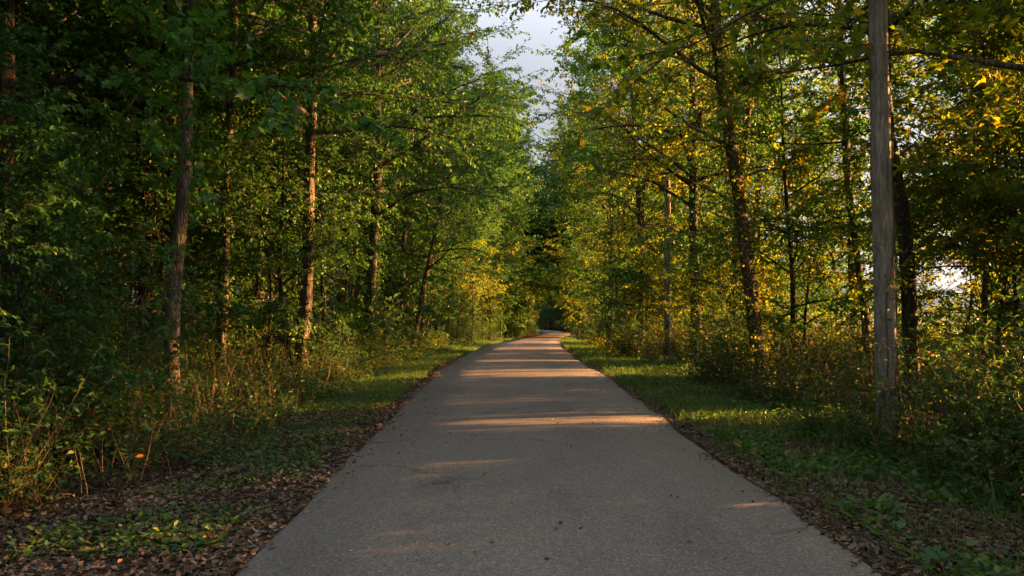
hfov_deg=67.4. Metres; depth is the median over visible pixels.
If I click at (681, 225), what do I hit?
tree
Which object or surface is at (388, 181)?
tree
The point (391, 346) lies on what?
shrub
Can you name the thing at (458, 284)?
young tree
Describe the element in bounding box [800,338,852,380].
shrub
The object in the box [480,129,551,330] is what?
broadleaf tree
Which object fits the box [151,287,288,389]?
shrub
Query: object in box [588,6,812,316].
broadleaf tree
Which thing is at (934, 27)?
tree
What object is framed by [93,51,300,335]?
tree
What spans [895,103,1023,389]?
young tree
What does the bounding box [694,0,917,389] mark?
broadleaf tree
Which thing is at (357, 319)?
shrub
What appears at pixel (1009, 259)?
young tree
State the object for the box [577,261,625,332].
young tree
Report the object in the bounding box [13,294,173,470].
shrub
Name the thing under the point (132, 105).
broadleaf tree
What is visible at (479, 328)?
shrub
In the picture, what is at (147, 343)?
shrub
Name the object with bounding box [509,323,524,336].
shrub
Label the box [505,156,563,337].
broadleaf tree
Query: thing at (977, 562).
plants
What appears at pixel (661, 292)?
young tree
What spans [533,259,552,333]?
broadleaf tree
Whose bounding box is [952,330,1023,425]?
shrub
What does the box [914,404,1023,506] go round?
shrub
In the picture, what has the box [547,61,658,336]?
broadleaf tree
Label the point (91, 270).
young tree
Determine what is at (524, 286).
broadleaf tree
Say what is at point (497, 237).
tree
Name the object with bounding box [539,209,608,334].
tree
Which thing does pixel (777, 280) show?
young tree
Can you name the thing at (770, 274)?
young tree
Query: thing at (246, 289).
young tree
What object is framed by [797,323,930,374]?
shrub
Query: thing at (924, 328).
shrub
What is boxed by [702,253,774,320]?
young tree
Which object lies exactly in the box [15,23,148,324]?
tree
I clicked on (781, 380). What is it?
shrub
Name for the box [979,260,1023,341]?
shrub
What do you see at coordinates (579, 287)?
young tree
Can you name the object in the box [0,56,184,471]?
young tree
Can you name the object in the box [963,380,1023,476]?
shrub
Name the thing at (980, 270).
tree
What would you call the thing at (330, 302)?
young tree
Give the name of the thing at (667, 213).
utility pole
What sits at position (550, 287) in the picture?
broadleaf tree
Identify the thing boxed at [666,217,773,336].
young tree
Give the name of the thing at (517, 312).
young tree
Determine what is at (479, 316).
young tree
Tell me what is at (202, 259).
young tree
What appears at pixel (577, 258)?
broadleaf tree
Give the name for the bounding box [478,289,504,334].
young tree
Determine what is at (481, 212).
broadleaf tree
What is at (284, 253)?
young tree
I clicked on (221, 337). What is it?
broadleaf tree
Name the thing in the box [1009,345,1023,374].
shrub
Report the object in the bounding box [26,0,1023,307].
sky
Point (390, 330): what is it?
shrub
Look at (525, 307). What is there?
tree
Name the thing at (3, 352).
young tree
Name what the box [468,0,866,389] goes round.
broadleaf tree
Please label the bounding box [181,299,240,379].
shrub
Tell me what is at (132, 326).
shrub
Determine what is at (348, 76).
broadleaf tree
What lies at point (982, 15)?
broadleaf tree
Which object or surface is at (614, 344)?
shrub
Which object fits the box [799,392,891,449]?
shrub
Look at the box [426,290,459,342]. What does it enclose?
young tree
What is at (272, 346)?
shrub
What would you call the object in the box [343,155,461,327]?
tree
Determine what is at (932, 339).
meadow weeds
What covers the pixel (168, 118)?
broadleaf tree
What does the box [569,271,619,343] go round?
young tree
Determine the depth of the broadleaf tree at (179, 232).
11.88 m
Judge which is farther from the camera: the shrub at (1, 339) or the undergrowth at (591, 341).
the undergrowth at (591, 341)
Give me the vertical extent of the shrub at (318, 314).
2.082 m
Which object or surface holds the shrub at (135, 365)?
on the ground at (280, 508)
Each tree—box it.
[0,0,189,319]
[0,0,192,426]
[0,0,407,449]
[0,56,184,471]
[0,124,82,420]
[11,129,157,403]
[11,149,161,367]
[11,225,72,357]
[12,51,110,376]
[13,0,226,334]
[14,0,87,205]
[14,62,215,349]
[14,187,145,386]
[15,0,91,258]
[15,0,248,149]
[15,0,359,396]
[15,0,365,334]
[15,2,219,302]
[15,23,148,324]
[18,246,131,344]
[19,0,304,369]
[20,11,175,330]
[25,124,190,352]
[74,46,252,338]
[78,0,277,281]
[80,207,217,398]
[90,0,588,386]
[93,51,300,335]
[100,0,430,305]
[125,61,374,387]
[132,188,265,363]
[148,93,316,317]
[154,161,265,340]
[156,13,400,386]
[157,0,465,393]
[159,0,409,420]
[167,220,289,348]
[175,8,361,298]
[197,9,469,348]
[198,91,320,332]
[204,0,460,315]
[208,167,319,345]
[230,268,267,303]
[232,229,320,329]
[239,0,566,361]
[264,228,352,334]
[265,62,445,342]
[268,2,471,323]
[270,57,465,336]
[274,75,424,317]
[315,4,464,307]
[323,0,595,355]
[324,111,472,279]
[325,109,456,339]
[326,0,513,353]
[329,234,406,337]
[331,167,488,328]
[342,218,437,331]
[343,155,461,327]
[350,217,429,311]
[383,3,529,339]
[389,146,499,301]
[393,216,462,337]
[396,236,463,338]
[398,222,468,345]
[407,60,520,339]
[412,225,479,341]
[415,151,510,319]
[418,133,519,322]
[420,243,477,323]
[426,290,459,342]
[430,276,483,339]
[439,278,476,341]
[448,217,514,328]
[449,182,511,306]
[455,236,511,338]
[456,148,514,283]
[457,170,502,324]
[457,227,503,311]
[460,299,486,337]
[462,62,555,271]
[462,87,541,324]
[464,262,505,339]
[466,275,498,330]
[467,297,492,339]
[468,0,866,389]
[475,220,517,336]
[477,181,545,338]
[477,204,543,338]
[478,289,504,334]
[479,185,533,336]
[480,124,547,288]
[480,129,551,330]
[481,298,503,337]
[485,290,512,333]
[495,103,559,246]
[495,235,534,324]
[497,233,550,326]
[499,122,558,252]
[499,212,552,337]
[503,122,551,300]
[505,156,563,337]
[505,225,557,336]
[506,9,676,347]
[506,155,561,277]
[506,301,523,334]
[509,217,554,336]
[513,157,546,313]
[514,0,754,340]
[515,87,645,337]
[516,179,557,336]
[518,118,652,336]
[520,250,552,334]
[521,303,536,331]
[522,300,547,332]
[523,302,541,324]
[524,224,554,323]
[526,102,602,302]
[526,152,556,293]
[530,183,606,338]
[530,220,579,328]
[530,309,540,329]
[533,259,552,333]
[534,173,585,323]
[535,2,742,339]
[536,114,571,294]
[538,0,819,363]
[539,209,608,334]
[541,297,562,329]
[545,140,651,285]
[545,299,560,323]
[546,0,1023,273]
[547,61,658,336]
[547,200,650,250]
[547,262,572,328]
[547,302,566,326]
[548,1,744,338]
[550,173,631,309]
[552,190,634,336]
[559,248,602,337]
[559,249,601,339]
[562,300,576,333]
[568,207,655,335]
[568,220,637,342]
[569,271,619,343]
[572,0,776,339]
[573,260,626,343]
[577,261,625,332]
[578,0,822,312]
[579,290,602,335]
[582,142,658,320]
[583,117,705,263]
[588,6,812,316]
[589,257,648,337]
[595,261,649,336]
[598,165,724,328]
[603,0,913,347]
[603,101,730,327]
[614,264,654,332]
[617,72,774,299]
[619,231,710,340]
[620,0,967,349]
[621,236,681,344]
[627,261,690,344]
[628,0,965,381]
[628,3,912,310]
[628,154,776,319]
[632,247,708,340]
[636,152,775,331]
[638,0,963,414]
[639,55,862,337]
[643,0,977,331]
[643,204,739,328]
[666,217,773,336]
[677,126,819,325]
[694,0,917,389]
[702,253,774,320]
[705,241,788,329]
[709,223,803,314]
[719,135,872,378]
[749,112,924,347]
[756,174,872,333]
[769,0,979,333]
[770,0,1023,402]
[785,268,819,318]
[794,225,846,320]
[817,280,840,322]
[825,261,862,314]
[827,0,1023,353]
[836,46,1023,352]
[843,0,1023,355]
[844,220,971,349]
[863,49,1023,385]
[895,0,1023,282]
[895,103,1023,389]
[898,70,1023,392]
[917,5,1023,350]
[926,0,1023,343]
[987,4,1023,249]
[1008,0,1023,233]
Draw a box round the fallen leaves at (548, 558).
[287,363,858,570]
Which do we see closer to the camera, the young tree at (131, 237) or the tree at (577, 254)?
the young tree at (131, 237)
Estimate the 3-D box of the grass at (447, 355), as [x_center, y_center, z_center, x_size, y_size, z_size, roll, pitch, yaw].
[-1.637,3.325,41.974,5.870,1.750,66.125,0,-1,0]
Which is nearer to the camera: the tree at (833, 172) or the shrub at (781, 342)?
the shrub at (781, 342)
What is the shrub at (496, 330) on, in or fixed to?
on the ground at (280, 508)
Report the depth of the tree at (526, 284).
75.76 m
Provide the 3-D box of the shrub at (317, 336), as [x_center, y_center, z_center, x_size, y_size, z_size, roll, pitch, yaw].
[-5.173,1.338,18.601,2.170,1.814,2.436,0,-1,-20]
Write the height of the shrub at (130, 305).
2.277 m
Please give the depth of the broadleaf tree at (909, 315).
12.26 m
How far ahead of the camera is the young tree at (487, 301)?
55.09 m
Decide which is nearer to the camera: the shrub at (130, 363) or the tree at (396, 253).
the shrub at (130, 363)
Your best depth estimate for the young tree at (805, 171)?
16.35 m
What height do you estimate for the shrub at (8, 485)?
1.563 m
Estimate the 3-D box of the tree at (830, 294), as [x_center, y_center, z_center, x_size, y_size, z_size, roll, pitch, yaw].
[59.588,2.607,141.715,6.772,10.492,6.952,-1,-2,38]
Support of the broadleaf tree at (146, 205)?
on the ground at (280, 508)
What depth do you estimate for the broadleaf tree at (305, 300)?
16.74 m
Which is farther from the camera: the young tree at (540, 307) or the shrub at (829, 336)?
the young tree at (540, 307)
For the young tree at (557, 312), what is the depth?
133.60 m
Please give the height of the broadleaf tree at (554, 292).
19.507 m
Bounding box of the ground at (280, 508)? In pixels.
[0,308,1023,575]
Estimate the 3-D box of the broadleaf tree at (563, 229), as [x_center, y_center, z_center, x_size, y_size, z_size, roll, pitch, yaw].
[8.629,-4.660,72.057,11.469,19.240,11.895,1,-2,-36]
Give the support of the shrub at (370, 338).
on the ground at (280, 508)
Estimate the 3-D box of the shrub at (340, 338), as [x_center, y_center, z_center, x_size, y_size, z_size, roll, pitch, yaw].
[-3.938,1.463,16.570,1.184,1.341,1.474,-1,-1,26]
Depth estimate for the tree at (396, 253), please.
28.51 m
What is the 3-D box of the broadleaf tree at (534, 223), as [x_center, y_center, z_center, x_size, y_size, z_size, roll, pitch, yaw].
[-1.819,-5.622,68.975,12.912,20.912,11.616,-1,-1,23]
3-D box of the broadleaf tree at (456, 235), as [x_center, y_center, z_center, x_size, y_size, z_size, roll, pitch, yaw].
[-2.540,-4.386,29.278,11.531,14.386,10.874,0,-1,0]
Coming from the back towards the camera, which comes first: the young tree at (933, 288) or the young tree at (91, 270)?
the young tree at (933, 288)
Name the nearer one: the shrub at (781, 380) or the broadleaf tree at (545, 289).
the shrub at (781, 380)
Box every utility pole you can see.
[663,180,672,358]
[862,0,904,445]
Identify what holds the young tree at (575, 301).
on the ground at (280, 508)
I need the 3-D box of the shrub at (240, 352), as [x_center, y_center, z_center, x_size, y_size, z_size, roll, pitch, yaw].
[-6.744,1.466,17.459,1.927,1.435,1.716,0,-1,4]
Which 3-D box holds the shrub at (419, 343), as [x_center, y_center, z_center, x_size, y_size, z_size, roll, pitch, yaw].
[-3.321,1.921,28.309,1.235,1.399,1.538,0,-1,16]
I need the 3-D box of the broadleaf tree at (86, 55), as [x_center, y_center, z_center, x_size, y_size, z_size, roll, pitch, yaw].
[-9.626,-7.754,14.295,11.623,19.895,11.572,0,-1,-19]
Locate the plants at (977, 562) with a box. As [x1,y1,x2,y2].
[587,355,1023,575]
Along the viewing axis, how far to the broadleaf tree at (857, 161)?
12.99 m
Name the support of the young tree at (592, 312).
on the ground at (280, 508)
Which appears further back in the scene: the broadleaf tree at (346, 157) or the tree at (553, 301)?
the tree at (553, 301)
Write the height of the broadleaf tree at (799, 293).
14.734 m
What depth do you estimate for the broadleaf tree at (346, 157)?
22.00 m
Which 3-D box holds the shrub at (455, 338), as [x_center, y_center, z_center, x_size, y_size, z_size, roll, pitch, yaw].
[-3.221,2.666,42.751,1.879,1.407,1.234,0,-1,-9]
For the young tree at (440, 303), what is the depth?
43.90 m
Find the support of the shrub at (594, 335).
on the ground at (280, 508)
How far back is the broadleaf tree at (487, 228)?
55.41 m
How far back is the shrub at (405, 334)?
30.76 m
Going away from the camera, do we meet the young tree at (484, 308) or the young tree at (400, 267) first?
the young tree at (400, 267)
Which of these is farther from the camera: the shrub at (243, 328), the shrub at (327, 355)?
the shrub at (327, 355)
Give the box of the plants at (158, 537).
[3,358,445,562]
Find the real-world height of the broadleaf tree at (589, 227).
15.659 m
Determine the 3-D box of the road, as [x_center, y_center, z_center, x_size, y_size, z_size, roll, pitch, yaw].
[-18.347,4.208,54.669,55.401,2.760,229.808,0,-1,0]
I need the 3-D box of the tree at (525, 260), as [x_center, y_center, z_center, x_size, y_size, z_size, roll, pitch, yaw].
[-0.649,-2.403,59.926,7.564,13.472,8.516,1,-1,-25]
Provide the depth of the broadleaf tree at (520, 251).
58.02 m
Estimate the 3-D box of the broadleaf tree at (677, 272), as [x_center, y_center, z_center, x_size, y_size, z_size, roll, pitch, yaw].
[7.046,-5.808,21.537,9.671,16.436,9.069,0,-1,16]
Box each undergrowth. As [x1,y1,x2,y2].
[0,326,414,510]
[342,328,505,361]
[582,329,704,358]
[619,310,1023,514]
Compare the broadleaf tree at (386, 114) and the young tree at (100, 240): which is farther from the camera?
the broadleaf tree at (386, 114)
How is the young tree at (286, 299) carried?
on the ground at (280, 508)
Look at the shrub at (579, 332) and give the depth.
59.30 m
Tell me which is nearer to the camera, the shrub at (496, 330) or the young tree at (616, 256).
the young tree at (616, 256)
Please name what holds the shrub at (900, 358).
on the ground at (280, 508)
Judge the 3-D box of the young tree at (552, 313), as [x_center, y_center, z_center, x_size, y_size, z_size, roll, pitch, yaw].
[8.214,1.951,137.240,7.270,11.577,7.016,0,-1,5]
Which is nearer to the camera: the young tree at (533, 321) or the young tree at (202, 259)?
the young tree at (202, 259)
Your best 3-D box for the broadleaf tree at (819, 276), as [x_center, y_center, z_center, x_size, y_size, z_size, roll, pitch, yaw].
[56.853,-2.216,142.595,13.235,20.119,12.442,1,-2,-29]
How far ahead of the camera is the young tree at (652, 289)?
28.03 m
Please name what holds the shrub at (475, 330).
on the ground at (280, 508)
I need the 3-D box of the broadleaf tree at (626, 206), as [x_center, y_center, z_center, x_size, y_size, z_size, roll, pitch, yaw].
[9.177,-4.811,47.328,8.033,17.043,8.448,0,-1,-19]
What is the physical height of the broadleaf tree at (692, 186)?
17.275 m
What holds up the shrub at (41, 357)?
on the ground at (280, 508)
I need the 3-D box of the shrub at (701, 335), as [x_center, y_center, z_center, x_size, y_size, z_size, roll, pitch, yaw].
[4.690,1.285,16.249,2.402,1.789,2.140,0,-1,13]
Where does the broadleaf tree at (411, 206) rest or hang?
on the ground at (280, 508)
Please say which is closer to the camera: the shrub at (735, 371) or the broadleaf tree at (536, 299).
the shrub at (735, 371)
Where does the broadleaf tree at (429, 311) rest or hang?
on the ground at (280, 508)
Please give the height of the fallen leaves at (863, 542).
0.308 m
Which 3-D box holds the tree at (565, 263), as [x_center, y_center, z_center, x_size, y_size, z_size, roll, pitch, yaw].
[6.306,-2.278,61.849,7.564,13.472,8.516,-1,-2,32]
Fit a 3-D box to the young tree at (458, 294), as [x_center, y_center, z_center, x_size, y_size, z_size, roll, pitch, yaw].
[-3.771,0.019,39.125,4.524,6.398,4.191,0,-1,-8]
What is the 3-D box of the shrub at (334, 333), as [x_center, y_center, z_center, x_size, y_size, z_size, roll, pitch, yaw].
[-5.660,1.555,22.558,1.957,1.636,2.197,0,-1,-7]
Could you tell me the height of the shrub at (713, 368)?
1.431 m
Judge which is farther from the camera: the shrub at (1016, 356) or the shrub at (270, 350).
the shrub at (270, 350)
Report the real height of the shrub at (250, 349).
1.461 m
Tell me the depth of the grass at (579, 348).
10.31 m
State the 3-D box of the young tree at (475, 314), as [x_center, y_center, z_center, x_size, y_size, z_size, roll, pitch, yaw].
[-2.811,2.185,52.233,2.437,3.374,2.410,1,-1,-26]
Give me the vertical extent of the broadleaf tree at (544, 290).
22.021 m
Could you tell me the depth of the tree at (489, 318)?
55.15 m
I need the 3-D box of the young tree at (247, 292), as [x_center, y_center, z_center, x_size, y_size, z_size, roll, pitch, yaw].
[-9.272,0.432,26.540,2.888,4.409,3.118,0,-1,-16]
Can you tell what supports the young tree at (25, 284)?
on the ground at (280, 508)
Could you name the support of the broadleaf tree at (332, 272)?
on the ground at (280, 508)
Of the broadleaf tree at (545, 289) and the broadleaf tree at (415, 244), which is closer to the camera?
the broadleaf tree at (415, 244)
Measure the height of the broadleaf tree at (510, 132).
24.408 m
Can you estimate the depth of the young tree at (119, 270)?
13.62 m
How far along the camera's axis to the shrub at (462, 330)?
43.93 m
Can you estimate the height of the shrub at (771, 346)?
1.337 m
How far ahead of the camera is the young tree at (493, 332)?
55.78 m
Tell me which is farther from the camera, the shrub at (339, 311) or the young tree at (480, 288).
the young tree at (480, 288)
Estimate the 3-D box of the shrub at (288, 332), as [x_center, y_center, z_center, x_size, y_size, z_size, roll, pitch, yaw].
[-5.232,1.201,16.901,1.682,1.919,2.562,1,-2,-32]
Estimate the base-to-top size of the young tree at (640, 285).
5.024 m
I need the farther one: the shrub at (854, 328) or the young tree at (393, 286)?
the young tree at (393, 286)
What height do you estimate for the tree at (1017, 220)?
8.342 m
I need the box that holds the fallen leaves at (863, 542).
[578,360,1023,575]
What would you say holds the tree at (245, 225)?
on the ground at (280, 508)
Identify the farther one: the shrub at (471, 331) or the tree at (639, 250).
the shrub at (471, 331)
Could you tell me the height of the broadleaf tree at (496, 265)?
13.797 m
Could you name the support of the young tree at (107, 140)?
on the ground at (280, 508)
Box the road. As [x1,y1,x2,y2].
[234,330,881,575]
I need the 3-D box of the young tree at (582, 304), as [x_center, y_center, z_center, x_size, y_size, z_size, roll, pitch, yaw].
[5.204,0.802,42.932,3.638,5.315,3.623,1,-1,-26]
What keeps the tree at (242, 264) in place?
on the ground at (280, 508)
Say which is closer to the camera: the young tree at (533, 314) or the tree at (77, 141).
the tree at (77, 141)
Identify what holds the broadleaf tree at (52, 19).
on the ground at (280, 508)
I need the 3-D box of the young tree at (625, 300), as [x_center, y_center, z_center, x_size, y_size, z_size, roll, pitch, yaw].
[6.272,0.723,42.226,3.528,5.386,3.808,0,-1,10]
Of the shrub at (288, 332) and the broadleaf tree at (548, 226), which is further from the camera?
the broadleaf tree at (548, 226)
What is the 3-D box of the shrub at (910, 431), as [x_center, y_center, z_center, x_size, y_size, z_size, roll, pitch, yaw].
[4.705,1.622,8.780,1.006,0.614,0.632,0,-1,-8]
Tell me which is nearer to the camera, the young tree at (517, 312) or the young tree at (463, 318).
the young tree at (463, 318)
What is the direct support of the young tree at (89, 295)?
on the ground at (280, 508)
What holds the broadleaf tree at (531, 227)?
on the ground at (280, 508)
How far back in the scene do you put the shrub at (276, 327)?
18.52 m
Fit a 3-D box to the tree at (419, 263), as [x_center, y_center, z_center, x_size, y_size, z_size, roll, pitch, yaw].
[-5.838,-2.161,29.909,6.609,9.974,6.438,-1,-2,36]
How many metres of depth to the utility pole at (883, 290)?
9.04 m
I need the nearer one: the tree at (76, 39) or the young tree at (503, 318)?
the tree at (76, 39)
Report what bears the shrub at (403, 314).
on the ground at (280, 508)
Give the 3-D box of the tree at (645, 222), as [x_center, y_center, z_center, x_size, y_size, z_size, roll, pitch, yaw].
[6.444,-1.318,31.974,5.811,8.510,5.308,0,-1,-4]
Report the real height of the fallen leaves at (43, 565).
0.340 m
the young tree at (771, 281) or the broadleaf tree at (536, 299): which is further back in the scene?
the broadleaf tree at (536, 299)
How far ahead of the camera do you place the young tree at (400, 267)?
39.16 m
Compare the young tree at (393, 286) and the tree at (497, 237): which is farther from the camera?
the tree at (497, 237)
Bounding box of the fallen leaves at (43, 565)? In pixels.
[0,360,455,575]
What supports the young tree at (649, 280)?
on the ground at (280, 508)
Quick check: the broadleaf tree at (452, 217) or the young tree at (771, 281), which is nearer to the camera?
the young tree at (771, 281)
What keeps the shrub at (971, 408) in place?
on the ground at (280, 508)
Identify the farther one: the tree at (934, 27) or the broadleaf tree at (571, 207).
the broadleaf tree at (571, 207)
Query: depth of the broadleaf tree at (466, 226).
42.22 m
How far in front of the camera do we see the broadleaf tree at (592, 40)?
31.81 m
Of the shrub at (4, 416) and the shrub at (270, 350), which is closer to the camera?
the shrub at (4, 416)
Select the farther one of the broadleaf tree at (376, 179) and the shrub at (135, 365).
the broadleaf tree at (376, 179)
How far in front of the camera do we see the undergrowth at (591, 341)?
29.31 m
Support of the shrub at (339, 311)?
on the ground at (280, 508)
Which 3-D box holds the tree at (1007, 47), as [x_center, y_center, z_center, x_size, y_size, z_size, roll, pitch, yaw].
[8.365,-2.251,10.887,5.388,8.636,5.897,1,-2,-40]
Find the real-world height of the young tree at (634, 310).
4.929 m
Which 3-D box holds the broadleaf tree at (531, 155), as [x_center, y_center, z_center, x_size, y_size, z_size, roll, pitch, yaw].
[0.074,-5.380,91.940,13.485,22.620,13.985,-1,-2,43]
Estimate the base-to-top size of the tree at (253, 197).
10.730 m
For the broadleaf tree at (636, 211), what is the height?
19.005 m
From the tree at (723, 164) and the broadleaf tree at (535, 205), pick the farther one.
the broadleaf tree at (535, 205)
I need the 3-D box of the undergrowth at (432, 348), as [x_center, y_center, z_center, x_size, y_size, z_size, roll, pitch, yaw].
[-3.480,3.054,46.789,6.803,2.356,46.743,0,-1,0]
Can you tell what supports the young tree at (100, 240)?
on the ground at (280, 508)
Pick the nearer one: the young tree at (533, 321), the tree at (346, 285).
the tree at (346, 285)
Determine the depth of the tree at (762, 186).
32.61 m
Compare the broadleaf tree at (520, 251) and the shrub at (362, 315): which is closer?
the shrub at (362, 315)
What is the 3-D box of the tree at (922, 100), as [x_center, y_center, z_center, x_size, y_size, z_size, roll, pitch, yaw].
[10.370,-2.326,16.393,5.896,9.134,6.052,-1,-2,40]
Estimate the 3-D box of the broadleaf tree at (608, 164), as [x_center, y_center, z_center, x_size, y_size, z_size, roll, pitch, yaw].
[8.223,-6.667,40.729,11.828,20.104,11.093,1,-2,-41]
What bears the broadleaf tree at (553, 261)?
on the ground at (280, 508)
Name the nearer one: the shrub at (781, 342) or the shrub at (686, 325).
the shrub at (781, 342)
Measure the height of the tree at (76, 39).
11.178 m
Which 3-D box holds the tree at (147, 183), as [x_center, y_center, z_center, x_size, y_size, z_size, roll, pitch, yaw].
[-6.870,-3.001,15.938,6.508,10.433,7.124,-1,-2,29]
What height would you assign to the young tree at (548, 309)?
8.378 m
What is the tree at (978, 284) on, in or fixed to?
on the ground at (280, 508)
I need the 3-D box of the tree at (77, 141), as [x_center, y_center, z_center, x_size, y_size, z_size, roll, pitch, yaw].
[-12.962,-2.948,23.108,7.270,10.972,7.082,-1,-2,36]
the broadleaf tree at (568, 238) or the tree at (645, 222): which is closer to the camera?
the tree at (645, 222)
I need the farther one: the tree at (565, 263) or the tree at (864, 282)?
the tree at (565, 263)
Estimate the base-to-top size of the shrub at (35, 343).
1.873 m
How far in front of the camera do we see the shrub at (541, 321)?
138.48 m
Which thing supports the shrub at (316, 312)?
on the ground at (280, 508)
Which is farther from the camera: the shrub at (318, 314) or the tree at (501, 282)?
the tree at (501, 282)
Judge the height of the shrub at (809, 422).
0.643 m
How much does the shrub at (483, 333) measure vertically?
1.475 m
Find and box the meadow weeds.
[797,330,1022,359]
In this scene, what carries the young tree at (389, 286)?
on the ground at (280, 508)
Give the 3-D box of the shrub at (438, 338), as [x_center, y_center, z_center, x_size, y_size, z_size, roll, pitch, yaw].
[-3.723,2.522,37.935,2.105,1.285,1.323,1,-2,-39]
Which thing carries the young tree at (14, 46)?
on the ground at (280, 508)
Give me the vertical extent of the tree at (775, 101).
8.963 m
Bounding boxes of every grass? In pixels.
[161,337,520,451]
[560,336,1023,575]
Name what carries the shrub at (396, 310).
on the ground at (280, 508)
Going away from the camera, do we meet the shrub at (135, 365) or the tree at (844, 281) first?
the shrub at (135, 365)
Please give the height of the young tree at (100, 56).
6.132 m
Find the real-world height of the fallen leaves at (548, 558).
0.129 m
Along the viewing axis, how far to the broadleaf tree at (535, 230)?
81.16 m
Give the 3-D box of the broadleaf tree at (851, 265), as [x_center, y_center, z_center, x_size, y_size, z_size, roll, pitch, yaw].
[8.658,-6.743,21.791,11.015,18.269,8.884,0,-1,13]
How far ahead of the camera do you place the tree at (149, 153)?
24.13 m
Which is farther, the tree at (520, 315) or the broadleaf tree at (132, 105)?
the tree at (520, 315)
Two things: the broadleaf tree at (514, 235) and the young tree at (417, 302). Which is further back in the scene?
the broadleaf tree at (514, 235)
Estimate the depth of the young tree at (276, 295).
21.87 m
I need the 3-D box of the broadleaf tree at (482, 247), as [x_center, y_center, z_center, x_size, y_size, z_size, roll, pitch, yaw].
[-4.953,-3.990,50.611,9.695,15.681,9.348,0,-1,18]
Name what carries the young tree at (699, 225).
on the ground at (280, 508)
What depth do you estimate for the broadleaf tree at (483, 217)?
46.56 m
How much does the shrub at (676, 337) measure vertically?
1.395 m
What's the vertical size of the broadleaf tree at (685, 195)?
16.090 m
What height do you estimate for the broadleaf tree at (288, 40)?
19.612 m
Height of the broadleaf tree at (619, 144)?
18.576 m
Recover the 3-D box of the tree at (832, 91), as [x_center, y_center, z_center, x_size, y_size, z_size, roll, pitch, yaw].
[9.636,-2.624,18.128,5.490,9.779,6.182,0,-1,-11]
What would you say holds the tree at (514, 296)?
on the ground at (280, 508)
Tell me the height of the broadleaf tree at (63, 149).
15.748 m
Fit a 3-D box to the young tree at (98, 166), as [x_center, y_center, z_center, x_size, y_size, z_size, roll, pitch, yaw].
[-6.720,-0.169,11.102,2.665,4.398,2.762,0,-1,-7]
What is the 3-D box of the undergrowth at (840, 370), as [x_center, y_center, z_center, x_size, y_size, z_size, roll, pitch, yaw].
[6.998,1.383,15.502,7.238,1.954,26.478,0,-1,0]
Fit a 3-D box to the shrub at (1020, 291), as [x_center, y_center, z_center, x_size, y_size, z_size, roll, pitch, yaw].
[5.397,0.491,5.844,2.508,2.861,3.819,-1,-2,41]
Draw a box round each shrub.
[0,295,84,489]
[0,315,96,417]
[0,317,14,376]
[0,328,134,517]
[0,405,21,433]
[11,242,233,454]
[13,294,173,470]
[17,325,150,435]
[70,283,157,354]
[71,318,197,391]
[84,339,185,413]
[95,314,203,389]
[120,295,224,395]
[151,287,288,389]
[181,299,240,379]
[203,330,259,375]
[236,299,306,383]
[236,329,279,376]
[238,322,294,375]
[240,316,328,363]
[248,308,313,371]
[250,288,353,341]
[265,306,346,369]
[278,295,332,363]
[290,330,357,374]
[296,318,351,351]
[311,325,359,385]
[312,295,363,338]
[318,316,341,353]
[327,297,386,361]
[337,288,427,356]
[341,303,394,342]
[341,318,405,366]
[358,312,435,364]
[360,304,409,352]
[362,304,413,341]
[399,317,437,347]
[405,322,437,353]
[427,333,448,347]
[442,325,468,344]
[453,318,473,343]
[458,322,490,340]
[460,318,480,341]
[464,321,490,339]
[473,325,489,340]
[492,326,505,338]
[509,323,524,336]
[537,312,544,329]
[542,313,554,328]
[568,322,589,339]
[583,324,605,341]
[596,294,663,358]
[601,323,642,353]
[606,323,647,346]
[655,333,688,356]
[663,326,689,352]
[674,323,767,383]
[677,306,788,377]
[678,284,762,362]
[681,295,764,346]
[688,274,782,366]
[706,325,798,380]
[720,356,750,385]
[731,335,802,364]
[755,360,836,405]
[763,314,861,365]
[778,389,839,433]
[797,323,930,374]
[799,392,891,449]
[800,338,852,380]
[807,304,901,380]
[831,294,965,346]
[847,330,991,407]
[857,335,945,379]
[867,309,994,391]
[890,307,1023,478]
[891,409,966,447]
[911,359,1023,484]
[913,356,1023,452]
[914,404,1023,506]
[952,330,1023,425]
[959,327,1023,389]
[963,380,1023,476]
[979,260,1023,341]
[1005,390,1023,401]
[1008,271,1023,331]
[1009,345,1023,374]
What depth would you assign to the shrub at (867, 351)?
12.93 m
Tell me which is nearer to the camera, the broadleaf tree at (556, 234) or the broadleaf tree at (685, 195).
the broadleaf tree at (685, 195)
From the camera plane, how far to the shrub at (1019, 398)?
6.11 m
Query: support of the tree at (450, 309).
on the ground at (280, 508)
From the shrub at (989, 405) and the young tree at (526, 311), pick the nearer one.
the shrub at (989, 405)
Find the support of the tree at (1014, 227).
on the ground at (280, 508)
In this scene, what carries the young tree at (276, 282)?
on the ground at (280, 508)
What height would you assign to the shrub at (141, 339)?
1.986 m
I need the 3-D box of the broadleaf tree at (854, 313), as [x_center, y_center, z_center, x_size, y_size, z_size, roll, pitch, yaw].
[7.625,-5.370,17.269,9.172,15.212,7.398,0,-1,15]
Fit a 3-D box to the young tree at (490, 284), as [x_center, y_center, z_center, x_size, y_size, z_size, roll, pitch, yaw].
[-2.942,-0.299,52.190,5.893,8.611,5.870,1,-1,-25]

